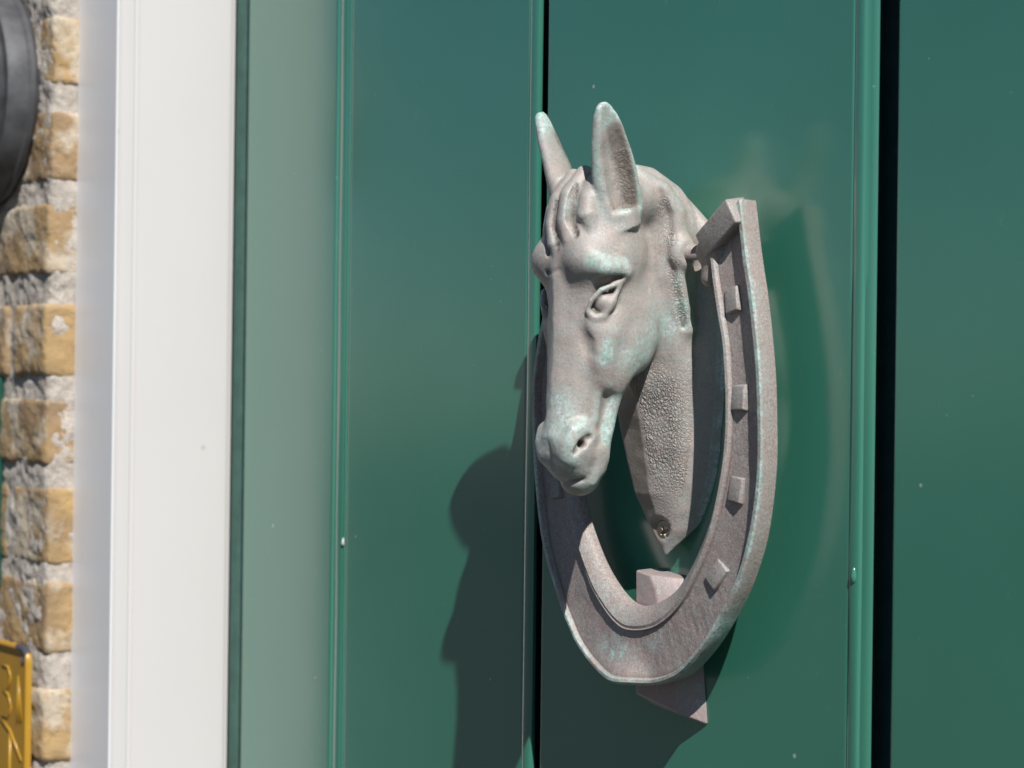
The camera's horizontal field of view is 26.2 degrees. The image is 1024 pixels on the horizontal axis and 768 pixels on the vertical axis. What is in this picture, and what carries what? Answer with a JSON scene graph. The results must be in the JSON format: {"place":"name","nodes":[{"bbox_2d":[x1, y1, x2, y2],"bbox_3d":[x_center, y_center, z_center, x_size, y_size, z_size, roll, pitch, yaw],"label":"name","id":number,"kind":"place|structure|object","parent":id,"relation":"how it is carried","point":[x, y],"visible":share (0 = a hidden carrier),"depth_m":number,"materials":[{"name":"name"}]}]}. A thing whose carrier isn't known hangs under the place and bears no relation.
{"place":"outdoors","nodes":[
{"label":"outdoors","id":0,"kind":"place"},
{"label":"pavement","id":1,"kind":"structure","parent":0,"visible":0},
{"bbox_2d":[0,0,78,767],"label":"brick wall","id":2,"kind":"structure","parent":1,"relation":"on","point":[38,207],"depth_m":1.17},
{"bbox_2d":[0,377,3,585],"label":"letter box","id":3,"kind":"object","parent":2,"relation":"attached to","point":[1,399],"visible":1,"depth_m":1.21,"materials":[{"name":"green metal"}]},
{"bbox_2d":[0,639,31,767],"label":"yellow plate","id":4,"kind":"object","parent":2,"relation":"attached to","point":[15,697],"visible":1,"depth_m":1.18,"materials":[{"name":"metal"}]},
{"bbox_2d":[0,0,39,203],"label":"wall lamp","id":5,"kind":"object","parent":2,"relation":"attached to","point":[19,90],"visible":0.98,"depth_m":1.17,"materials":[{"name":"black metal"}]},
{"bbox_2d":[70,0,249,767],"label":"entrance surround","id":6,"kind":"object","parent":2,"relation":"attached to","point":[159,395],"visible":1,"depth_m":1.15,"materials":[{"name":"beige paint"}]},
{"bbox_2d":[241,0,1023,767],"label":"front door","id":7,"kind":"structure","parent":1,"relation":"on","point":[401,606],"depth_m":0.89,"materials":[{"name":"green paint"}]},
{"bbox_2d":[531,102,777,685],"bbox_3d":[0.040,0.006,0.836,0.064,0.219,0.142,1,0,-35],"label":"door knocker","id":8,"kind":"object","parent":7,"relation":"attached to","point":[655,333],"depth_m":0.82,"materials":[{"name":"grey metal"}]},
{"bbox_2d":[636,568,707,723],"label":"strike block","id":9,"kind":"structure","parent":7,"relation":"attached to","point":[685,697],"depth_m":0.85,"materials":[{"name":"grey metal"}]}
]}

